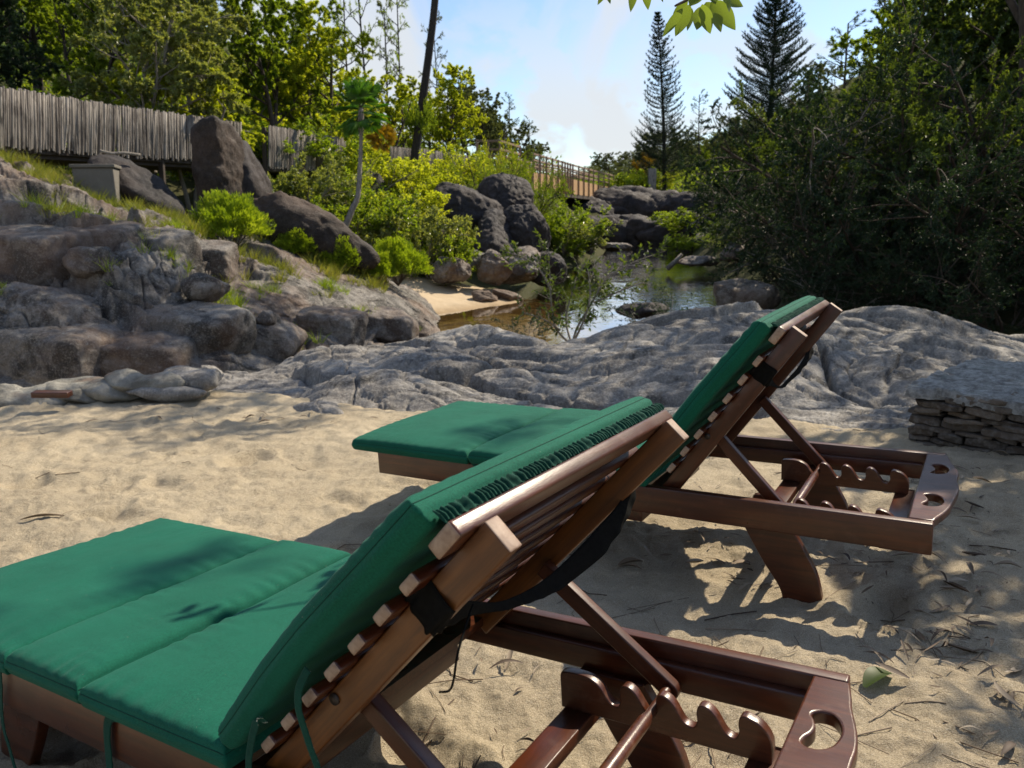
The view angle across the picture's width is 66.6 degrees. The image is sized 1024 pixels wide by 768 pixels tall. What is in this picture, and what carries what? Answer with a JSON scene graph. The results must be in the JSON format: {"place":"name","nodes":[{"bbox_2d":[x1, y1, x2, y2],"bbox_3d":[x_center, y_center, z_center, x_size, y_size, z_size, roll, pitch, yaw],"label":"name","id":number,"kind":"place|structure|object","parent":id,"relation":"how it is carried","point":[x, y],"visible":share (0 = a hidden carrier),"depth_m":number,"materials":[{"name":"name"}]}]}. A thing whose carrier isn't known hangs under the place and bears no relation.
{"place":"outdoors","nodes":[
{"label":"outdoors","id":0,"kind":"place"},
{"bbox_2d":[0,389,1023,767],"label":"sand","id":1,"kind":"structure","parent":0,"point":[338,491],"depth_m":2.51,"materials":[{"name":"sand"}]},
{"bbox_2d":[0,365,221,406],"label":"stone edging","id":2,"kind":"object","parent":1,"relation":"on","point":[181,383],"visible":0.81,"depth_m":5.56,"materials":[{"name":"grey stone"}]},
{"bbox_2d":[1,410,857,767],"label":"sun lounger","id":3,"kind":"object","parent":1,"relation":"on","point":[525,536],"visible":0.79,"depth_m":1.38,"materials":[{"name":"brown wood"}]},
{"bbox_2d":[0,396,664,767],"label":"lounger cushion","id":4,"kind":"object","parent":3,"relation":"on","point":[220,648],"visible":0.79,"depth_m":1.41,"materials":[{"name":"green fabric"}]},
{"bbox_2d":[5,406,1023,767],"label":"leaf litter","id":5,"kind":"object","parent":1,"relation":"on","point":[999,690],"visible":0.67,"depth_m":1.99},
{"bbox_2d":[201,301,1023,431],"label":"granite outcrop","id":6,"kind":"object","parent":1,"relation":"on","point":[873,361],"visible":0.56,"depth_m":5.70,"materials":[{"name":"stone"}]},
{"bbox_2d":[495,227,671,340],"bbox_3d":[0.826,-1.155,9.220,2.046,1.410,1.071,-1,13,0],"label":"young tree","id":7,"kind":"object","parent":6,"relation":"on","point":[585,319],"visible":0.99,"depth_m":9.08,"materials":[{"name":"green plant"}]},
{"bbox_2d":[905,358,1023,455],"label":"dry stone wall","id":8,"kind":"structure","parent":6,"relation":"on","point":[974,404],"depth_m":3.60,"materials":[{"name":"stone"}]},
{"bbox_2d":[378,300,958,602],"bbox_3d":[0.473,0.155,2.710,1.893,0.826,0.684,4,13,31],"label":"sun lounger","id":9,"kind":"object","parent":1,"relation":"on","point":[776,523],"visible":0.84,"depth_m":2.30,"materials":[{"name":"brown wood"}]},
{"bbox_2d":[352,295,823,486],"bbox_3d":[0.229,-0.018,2.818,1.573,0.534,0.715,4,13,31],"label":"lounger cushion","id":10,"kind":"object","parent":9,"relation":"on","point":[467,432],"visible":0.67,"depth_m":2.78,"materials":[{"name":"green fabric"}]},
{"bbox_2d":[0,0,1023,334],"bbox_3d":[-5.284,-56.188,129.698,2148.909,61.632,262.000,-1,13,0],"label":"hillside ground","id":11,"kind":"structure","parent":0,"point":[474,280],"depth_m":23.30,"materials":[{"name":"soil"}]},
{"bbox_2d":[0,11,65,89],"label":"broadleaf tree","id":12,"kind":"object","parent":11,"relation":"on","point":[12,60],"visible":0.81,"depth_m":17.70,"materials":[{"name":"green plant"}]},
{"bbox_2d":[0,0,115,94],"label":"broadleaf tree","id":13,"kind":"object","parent":11,"relation":"on","point":[32,34],"visible":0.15,"depth_m":23.88,"materials":[{"name":"green plant"}]},
{"bbox_2d":[16,0,154,140],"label":"broadleaf tree","id":14,"kind":"object","parent":11,"relation":"on","point":[45,15],"visible":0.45,"depth_m":21.59,"materials":[{"name":"green plant"}]},
{"bbox_2d":[69,164,121,205],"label":"concrete pier","id":15,"kind":"structure","parent":11,"relation":"on","point":[98,177],"depth_m":13.99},
{"bbox_2d":[57,0,251,175],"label":"broadleaf tree","id":16,"kind":"object","parent":11,"relation":"on","point":[173,46],"visible":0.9,"depth_m":18.75,"materials":[{"name":"green plant"}]},
{"bbox_2d":[2,152,313,176],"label":"boardwalk","id":17,"kind":"structure","parent":11,"relation":"on","point":[61,160],"depth_m":16.51,"materials":[{"name":"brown wood"}]},
{"bbox_2d":[0,86,241,183],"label":"pole fence","id":18,"kind":"object","parent":17,"relation":"on","point":[43,124],"visible":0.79,"depth_m":15.73,"materials":[{"name":"grey wood"}]},
{"bbox_2d":[110,0,241,118],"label":"broadleaf tree","id":19,"kind":"object","parent":11,"relation":"on","point":[209,8],"visible":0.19,"depth_m":21.80,"materials":[{"name":"green plant"}]},
{"bbox_2d":[103,60,265,214],"bbox_3d":[-8.120,-6.188,19.821,3.629,3.779,2.402,-5,14,-17],"label":"broadleaf tree","id":20,"kind":"object","parent":11,"relation":"on","point":[248,138],"visible":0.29,"depth_m":19.63,"materials":[{"name":"green plant"}]},
{"bbox_2d":[190,115,245,208],"bbox_3d":[-6.040,-3.796,16.321,0.968,3.396,1.248,-1,13,0],"label":"boulder","id":21,"kind":"object","parent":11,"relation":"on","point":[217,151],"visible":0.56,"depth_m":15.67,"materials":[{"name":"grey stone"}]},
{"bbox_2d":[0,157,439,387],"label":"granite bank","id":22,"kind":"structure","parent":11,"relation":"on","point":[142,281],"depth_m":11.15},
{"bbox_2d":[0,224,94,286],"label":"rock block","id":23,"kind":"object","parent":22,"relation":"on","point":[35,254],"visible":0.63,"depth_m":10.34,"materials":[{"name":"stone"}]},
{"bbox_2d":[0,317,123,384],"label":"rock block","id":24,"kind":"object","parent":22,"relation":"on","point":[37,355],"visible":0.57,"depth_m":9.21,"materials":[{"name":"stone"}]},
{"bbox_2d":[62,246,118,278],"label":"boulder","id":25,"kind":"object","parent":22,"relation":"on","point":[78,261],"visible":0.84,"depth_m":10.28,"materials":[{"name":"stone"}]},
{"bbox_2d":[64,220,145,251],"bbox_3d":[-6.060,-1.943,11.581,1.186,0.991,1.334,6,13,-2],"label":"rock block","id":26,"kind":"object","parent":22,"relation":"on","point":[111,236],"visible":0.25,"depth_m":11.07,"materials":[{"name":"stone"}]},
{"bbox_2d":[87,154,185,214],"bbox_3d":[-7.258,-3.765,15.066,2.009,0.791,1.186,34,11,-7],"label":"boulder","id":27,"kind":"object","parent":22,"relation":"on","point":[135,180],"visible":0.46,"depth_m":14.80,"materials":[{"name":"stone"}]},
{"bbox_2d":[100,330,198,375],"bbox_3d":[-4.673,-0.224,9.904,1.363,0.881,1.040,6,13,-2],"label":"rock block","id":28,"kind":"object","parent":22,"relation":"on","point":[148,352],"visible":0.47,"depth_m":9.46,"materials":[{"name":"stone"}]},
{"bbox_2d":[135,227,202,269],"bbox_3d":[-5.402,-1.918,11.863,1.121,0.903,1.053,10,15,15],"label":"rock block","id":29,"kind":"object","parent":22,"relation":"on","point":[187,242],"visible":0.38,"depth_m":11.63,"materials":[{"name":"stone"}]},
{"bbox_2d":[0,143,390,297],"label":"grass","id":30,"kind":"structure","parent":22,"relation":"on","point":[45,173],"depth_m":13.55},
{"bbox_2d":[144,302,256,354],"bbox_3d":[-4.264,-0.640,10.517,1.481,0.875,1.148,10,15,15],"label":"rock block","id":31,"kind":"object","parent":22,"relation":"on","point":[209,327],"visible":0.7,"depth_m":10.14,"materials":[{"name":"stone"}]},
{"bbox_2d":[180,273,230,301],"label":"boulder","id":32,"kind":"object","parent":22,"relation":"on","point":[203,287],"visible":1,"depth_m":10.69,"materials":[{"name":"stone"}]},
{"bbox_2d":[0,194,421,350],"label":"grass tufts","id":33,"kind":"object","parent":22,"relation":"on","point":[237,302],"visible":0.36,"depth_m":11.56,"materials":[{"name":"green plant"}]},
{"bbox_2d":[199,240,238,283],"bbox_3d":[-4.921,-1.890,12.582,1.010,0.862,1.022,6,13,-2],"label":"rock block","id":34,"kind":"object","parent":22,"relation":"on","point":[221,257],"visible":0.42,"depth_m":12.23,"materials":[{"name":"stone"}]},
{"bbox_2d":[252,320,307,361],"bbox_3d":[-3.604,-0.564,11.219,1.175,0.741,0.970,6,13,-2],"label":"rock block","id":35,"kind":"object","parent":22,"relation":"on","point":[283,341],"visible":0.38,"depth_m":10.84,"materials":[{"name":"stone"}]},
{"bbox_2d":[272,227,316,254],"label":"rounded bush","id":36,"kind":"object","parent":22,"relation":"on","point":[290,241],"visible":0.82,"depth_m":15.06,"materials":[{"name":"green plant"}]},
{"bbox_2d":[231,191,379,269],"bbox_3d":[-4.177,-3.106,15.907,3.191,1.188,1.622,22,12,-5],"label":"boulder","id":37,"kind":"object","parent":22,"relation":"on","point":[324,229],"visible":0.59,"depth_m":15.28,"materials":[{"name":"grey stone"}]},
{"bbox_2d":[296,305,368,345],"bbox_3d":[-2.887,-0.875,12.371,1.215,0.680,0.850,10,15,15],"label":"rock block","id":38,"kind":"object","parent":22,"relation":"on","point":[347,326],"visible":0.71,"depth_m":12.03,"materials":[{"name":"stone"}]},
{"bbox_2d":[318,234,367,268],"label":"rounded bush","id":39,"kind":"object","parent":22,"relation":"on","point":[342,256],"visible":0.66,"depth_m":15.32,"materials":[{"name":"green plant"}]},
{"bbox_2d":[364,306,419,343],"bbox_3d":[-2.194,-0.975,13.742,1.072,0.687,0.788,6,13,-2],"label":"rock block","id":40,"kind":"object","parent":22,"relation":"on","point":[394,324],"visible":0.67,"depth_m":13.43,"materials":[{"name":"stone"}]},
{"bbox_2d":[367,234,434,285],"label":"rounded bush","id":41,"kind":"object","parent":22,"relation":"on","point":[400,249],"visible":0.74,"depth_m":16.50,"materials":[{"name":"green plant"}]},
{"bbox_2d":[187,188,275,244],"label":"rounded bush","id":42,"kind":"object","parent":11,"relation":"on","point":[240,210],"visible":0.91,"depth_m":13.96,"materials":[{"name":"green plant"}]},
{"bbox_2d":[242,140,271,200],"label":"boulder","id":43,"kind":"object","parent":11,"relation":"on","point":[256,181],"visible":0.43,"depth_m":16.57,"materials":[{"name":"stone"}]},
{"bbox_2d":[0,0,563,201],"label":"undergrowth","id":44,"kind":"object","parent":11,"relation":"on","point":[25,84],"visible":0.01,"depth_m":31.71,"materials":[{"name":"green plant"}]},
{"bbox_2d":[216,0,352,131],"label":"broadleaf tree","id":45,"kind":"object","parent":11,"relation":"on","point":[247,47],"visible":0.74,"depth_m":24.95,"materials":[{"name":"green plant"}]},
{"bbox_2d":[258,0,344,126],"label":"broadleaf tree","id":46,"kind":"object","parent":11,"relation":"on","point":[284,9],"visible":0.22,"depth_m":29.98,"materials":[{"name":"green plant"}]},
{"bbox_2d":[261,125,345,174],"bbox_3d":[-6.457,-6.908,24.573,0.399,2.030,5.217,2,13,13],"label":"pole fence","id":47,"kind":"object","parent":11,"relation":"on","point":[279,160],"visible":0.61,"depth_m":23.02,"materials":[{"name":"grey wood"}]},
{"bbox_2d":[259,0,375,141],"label":"broadleaf tree","id":48,"kind":"object","parent":11,"relation":"on","point":[303,66],"visible":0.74,"depth_m":26.16,"materials":[{"name":"green plant"}]},
{"bbox_2d":[254,113,383,180],"bbox_3d":[-6.890,-7.687,26.160,4.927,2.147,4.856,3,14,18],"label":"shrub","id":49,"kind":"object","parent":11,"relation":"on","point":[319,148],"visible":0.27,"depth_m":24.38,"materials":[{"name":"green plant"}]},
{"bbox_2d":[267,149,372,213],"bbox_3d":[-5.582,-5.077,20.263,3.986,2.080,3.648,-6,14,-22],"label":"shrub","id":50,"kind":"object","parent":11,"relation":"on","point":[298,187],"visible":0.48,"depth_m":19.50,"materials":[{"name":"green plant"}]},
{"bbox_2d":[334,73,397,226],"bbox_3d":[-3.230,-5.148,17.501,1.363,3.444,1.392,-1,13,0],"label":"fan palm","id":51,"kind":"object","parent":11,"relation":"on","point":[363,93],"visible":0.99,"depth_m":17.22,"materials":[{"name":"green plant"}]},
{"bbox_2d":[311,187,421,242],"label":"shrub","id":52,"kind":"object","parent":11,"relation":"on","point":[374,219],"visible":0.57,"depth_m":20.18,"materials":[{"name":"green plant"}]},
{"bbox_2d":[326,143,435,193],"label":"shrub","id":53,"kind":"object","parent":11,"relation":"on","point":[379,167],"visible":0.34,"depth_m":25.98,"materials":[{"name":"green plant"}]},
{"bbox_2d":[344,74,438,164],"bbox_3d":[-5.332,-11.444,34.593,4.418,4.600,2.924,-7,14,-23],"label":"broadleaf tree","id":54,"kind":"object","parent":11,"relation":"on","point":[393,118],"visible":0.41,"depth_m":34.44,"materials":[{"name":"green plant"}]},
{"bbox_2d":[377,0,414,147],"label":"slender tree","id":55,"kind":"object","parent":11,"relation":"on","point":[398,54],"visible":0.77,"depth_m":37.05,"materials":[{"name":"green plant"}]},
{"bbox_2d":[347,177,452,226],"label":"shrub","id":56,"kind":"object","parent":11,"relation":"on","point":[433,196],"visible":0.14,"depth_m":22.92,"materials":[{"name":"green plant"}]},
{"bbox_2d":[358,193,480,278],"bbox_3d":[-2.657,-4.041,21.277,3.445,2.322,3.109,-5,13,-16],"label":"shrub","id":57,"kind":"object","parent":11,"relation":"on","point":[436,237],"visible":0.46,"depth_m":20.50,"materials":[{"name":"green plant"}]},
{"bbox_2d":[400,0,438,171],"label":"leaning tree","id":58,"kind":"object","parent":11,"relation":"on","point":[417,120],"visible":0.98,"depth_m":28.20,"materials":[{"name":"brown plant"}]},
{"bbox_2d":[385,157,472,200],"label":"shrub","id":59,"kind":"object","parent":11,"relation":"on","point":[401,172],"visible":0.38,"depth_m":26.72,"materials":[{"name":"green plant"}]},
{"bbox_2d":[399,225,481,285],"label":"shrub","id":60,"kind":"object","parent":11,"relation":"on","point":[465,256],"visible":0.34,"depth_m":20.74,"materials":[{"name":"green plant"}]},
{"bbox_2d":[417,141,494,189],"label":"shrub","id":61,"kind":"object","parent":11,"relation":"on","point":[448,159],"visible":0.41,"depth_m":30.63,"materials":[{"name":"green plant"}]},
{"bbox_2d":[424,62,489,152],"bbox_3d":[-2.646,-11.692,35.240,3.344,5.335,2.562,-2,13,-3],"label":"broadleaf tree","id":62,"kind":"object","parent":11,"relation":"on","point":[444,84],"visible":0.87,"depth_m":34.87,"materials":[{"name":"green plant"}]},
{"bbox_2d":[428,182,503,238],"bbox_3d":[-1.488,-5.336,25.928,2.644,2.588,2.540,4,13,-1],"label":"boulder","id":63,"kind":"object","parent":11,"relation":"on","point":[464,200],"visible":0.29,"depth_m":24.83,"materials":[{"name":"stone"}]},
{"bbox_2d":[438,81,503,154],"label":"broadleaf tree","id":64,"kind":"object","parent":11,"relation":"on","point":[488,131],"visible":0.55,"depth_m":45.55,"materials":[{"name":"green plant"}]},
{"bbox_2d":[437,129,530,188],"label":"bush","id":65,"kind":"object","parent":11,"relation":"on","point":[519,171],"visible":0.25,"depth_m":27.40,"materials":[{"name":"green plant"}]},
{"bbox_2d":[473,208,514,256],"bbox_3d":[-0.626,-4.351,24.066,1.530,1.422,2.398,1,47,10],"label":"boulder","id":66,"kind":"object","parent":11,"relation":"on","point":[493,227],"visible":0.49,"depth_m":23.63,"materials":[{"name":"stone"}]},
{"bbox_2d":[476,172,533,209],"bbox_3d":[-0.238,-6.116,26.911,2.340,2.363,2.271,-31,28,-32],"label":"boulder","id":67,"kind":"object","parent":11,"relation":"on","point":[505,191],"visible":0.39,"depth_m":26.05,"materials":[{"name":"stone"}]},
{"bbox_2d":[501,246,540,284],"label":"boulder","id":68,"kind":"object","parent":11,"relation":"on","point":[519,274],"visible":0.63,"depth_m":21.18,"materials":[{"name":"stone"}]},
{"bbox_2d":[503,204,550,251],"bbox_3d":[0.382,-4.784,24.782,1.464,1.835,1.641,7,15,31],"label":"boulder","id":69,"kind":"object","parent":11,"relation":"on","point":[523,220],"visible":0.66,"depth_m":24.18,"materials":[{"name":"stone"}]},
{"bbox_2d":[485,149,575,218],"bbox_3d":[0.570,-7.315,30.263,3.097,3.607,3.503,-11,16,-36],"label":"bush","id":70,"kind":"object","parent":11,"relation":"on","point":[547,205],"visible":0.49,"depth_m":29.88,"materials":[{"name":"green plant"}]},
{"bbox_2d":[500,152,614,202],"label":"wooden bridge","id":71,"kind":"structure","parent":11,"relation":"on","point":[586,190],"depth_m":48.43,"materials":[{"name":"brown wood"}]},
{"bbox_2d":[538,199,611,245],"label":"shrub","id":72,"kind":"object","parent":11,"relation":"on","point":[559,221],"visible":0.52,"depth_m":31.14,"materials":[{"name":"green plant"}]},
{"bbox_2d":[553,216,623,253],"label":"shrub","id":73,"kind":"object","parent":11,"relation":"on","point":[585,234],"visible":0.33,"depth_m":31.65,"materials":[{"name":"green plant"}]},
{"bbox_2d":[612,189,657,215],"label":"cliff rock","id":74,"kind":"object","parent":11,"relation":"on","point":[637,202],"visible":0.2,"depth_m":56.92,"materials":[{"name":"stone"}]},
{"bbox_2d":[625,12,704,188],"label":"tiered conifer","id":75,"kind":"object","parent":11,"relation":"on","point":[663,155],"visible":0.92,"depth_m":64.19,"materials":[{"name":"green plant"}]},
{"bbox_2d":[656,191,715,214],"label":"cliff rock","id":76,"kind":"object","parent":11,"relation":"on","point":[669,203],"visible":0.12,"depth_m":55.27,"materials":[{"name":"stone"}]},
{"bbox_2d":[646,201,731,236],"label":"shrub","id":77,"kind":"object","parent":11,"relation":"on","point":[673,218],"visible":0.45,"depth_m":42.50,"materials":[{"name":"green plant"}]},
{"bbox_2d":[563,61,883,182],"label":"wooded hillside","id":78,"kind":"structure","parent":11,"relation":"on","point":[614,172],"depth_m":100.95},
{"bbox_2d":[713,278,780,309],"bbox_3d":[4.353,-1.615,14.466,1.224,0.703,1.094,-1,13,0],"label":"boulder","id":79,"kind":"object","parent":11,"relation":"on","point":[764,296],"visible":0.71,"depth_m":14.09,"materials":[{"name":"stone"}]},
{"bbox_2d":[709,0,825,178],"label":"tiered conifer","id":80,"kind":"object","parent":11,"relation":"on","point":[773,44],"visible":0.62,"depth_m":38.92,"materials":[{"name":"green plant"}]},
{"bbox_2d":[704,231,879,295],"bbox_3d":[6.592,-2.634,17.388,4.006,1.677,3.542,-3,13,-7],"label":"arching shrub","id":81,"kind":"object","parent":11,"relation":"on","point":[758,266],"visible":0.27,"depth_m":17.09,"materials":[{"name":"green plant"}]},
{"bbox_2d":[815,8,873,122],"bbox_3d":[13.384,-11.783,32.145,2.631,6.668,2.378,-12,17,-40],"label":"broadleaf tree","id":82,"kind":"object","parent":11,"relation":"on","point":[845,83],"visible":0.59,"depth_m":31.89,"materials":[{"name":"green plant"}]},
{"bbox_2d":[679,22,1010,293],"bbox_3d":[7.445,-4.553,16.797,7.816,5.154,6.676,-6,14,-20],"label":"arching shrub","id":83,"kind":"object","parent":11,"relation":"on","point":[813,170],"visible":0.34,"depth_m":14.85,"materials":[{"name":"green plant"}]},
{"bbox_2d":[677,0,1023,273],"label":"arching shrub","id":84,"kind":"object","parent":11,"relation":"on","point":[790,142],"visible":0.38,"depth_m":15.11,"materials":[{"name":"green plant"}]},
{"bbox_2d":[691,149,1021,303],"bbox_3d":[6.347,-2.710,14.302,6.093,3.302,5.386,-1,13,-1],"label":"arching shrub","id":85,"kind":"object","parent":11,"relation":"on","point":[791,240],"visible":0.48,"depth_m":13.44,"materials":[{"name":"green plant"}]},
{"bbox_2d":[764,231,982,311],"bbox_3d":[5.967,-1.840,13.729,3.206,1.692,3.753,-2,13,-5],"label":"arching shrub","id":86,"kind":"object","parent":11,"relation":"on","point":[811,291],"visible":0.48,"depth_m":13.31,"materials":[{"name":"green plant"}]},
{"bbox_2d":[725,54,1023,292],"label":"arching shrub","id":87,"kind":"object","parent":11,"relation":"on","point":[915,138],"visible":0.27,"depth_m":13.09,"materials":[{"name":"green plant"}]},
{"bbox_2d":[762,0,1023,264],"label":"arching shrub","id":88,"kind":"object","parent":11,"relation":"on","point":[891,52],"visible":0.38,"depth_m":14.08,"materials":[{"name":"green plant"}]},
{"bbox_2d":[829,0,967,128],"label":"broadleaf tree","id":89,"kind":"object","parent":11,"relation":"on","point":[864,42],"visible":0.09,"depth_m":28.92,"materials":[{"name":"green plant"}]},
{"bbox_2d":[801,98,1023,317],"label":"arching shrub","id":90,"kind":"object","parent":11,"relation":"on","point":[948,185],"visible":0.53,"depth_m":11.62,"materials":[{"name":"green plant"}]},
{"bbox_2d":[821,119,1023,312],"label":"arching shrub","id":91,"kind":"object","parent":11,"relation":"on","point":[905,203],"visible":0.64,"depth_m":11.68,"materials":[{"name":"green plant"}]},
{"bbox_2d":[823,204,1023,332],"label":"arching shrub","id":92,"kind":"object","parent":11,"relation":"on","point":[881,285],"visible":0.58,"depth_m":11.85,"materials":[{"name":"green plant"}]},
{"bbox_2d":[849,0,1013,152],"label":"broadleaf tree","id":93,"kind":"object","parent":11,"relation":"on","point":[935,16],"visible":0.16,"depth_m":20.37,"materials":[{"name":"green plant"}]},
{"bbox_2d":[846,218,1023,331],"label":"arching shrub","id":94,"kind":"object","parent":11,"relation":"on","point":[974,317],"visible":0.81,"depth_m":11.19,"materials":[{"name":"green plant"}]},
{"bbox_2d":[870,29,1023,242],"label":"arching shrub","id":95,"kind":"object","parent":11,"relation":"on","point":[947,97],"visible":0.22,"depth_m":14.67,"materials":[{"name":"green plant"}]},
{"bbox_2d":[926,0,1018,127],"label":"broadleaf tree","id":96,"kind":"object","parent":11,"relation":"on","point":[976,26],"visible":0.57,"depth_m":17.94,"materials":[{"name":"green plant"}]},
{"bbox_2d":[1005,0,1023,253],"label":"shade tree","id":97,"kind":"object","parent":11,"relation":"on","point":[1017,10],"visible":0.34,"depth_m":14.23,"materials":[{"name":"green plant"}]},
{"bbox_2d":[418,243,722,344],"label":"river water","id":98,"kind":"structure","parent":0,"point":[680,282],"depth_m":20.73,"materials":[{"name":"brown liquid"}]},
{"bbox_2d":[531,251,566,287],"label":"boulder","id":99,"kind":"object","parent":98,"relation":"in","point":[557,267],"visible":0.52,"depth_m":22.09,"materials":[{"name":"stone"}]},
{"bbox_2d":[182,0,983,173],"label":"sky","id":100,"kind":"structure","parent":0,"point":[576,69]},
{"bbox_2d":[598,0,742,35],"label":"hanging branch","id":101,"kind":"object","parent":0,"point":[718,14],"visible":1,"depth_m":2.36,"materials":[{"name":"green plant"}]},
{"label":"river bed","id":102,"kind":"structure","parent":0,"visible":0},
{"bbox_2d":[389,275,519,313],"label":"sand bank","id":103,"kind":"structure","parent":102,"relation":"on","point":[447,298],"depth_m":19.63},
{"bbox_2d":[429,256,470,283],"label":"boulder","id":104,"kind":"object","parent":103,"relation":"on","point":[459,271],"visible":0.93,"depth_m":20.02,"materials":[{"name":"stone"}]},
{"bbox_2d":[476,249,512,285],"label":"boulder","id":105,"kind":"object","parent":103,"relation":"on","point":[492,270],"visible":0.94,"depth_m":20.52,"materials":[{"name":"stone"}]},
{"bbox_2d":[578,214,633,242],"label":"cliff rock","id":106,"kind":"object","parent":102,"relation":"on","point":[622,232],"visible":0.14,"depth_m":47.61,"materials":[{"name":"stone"}]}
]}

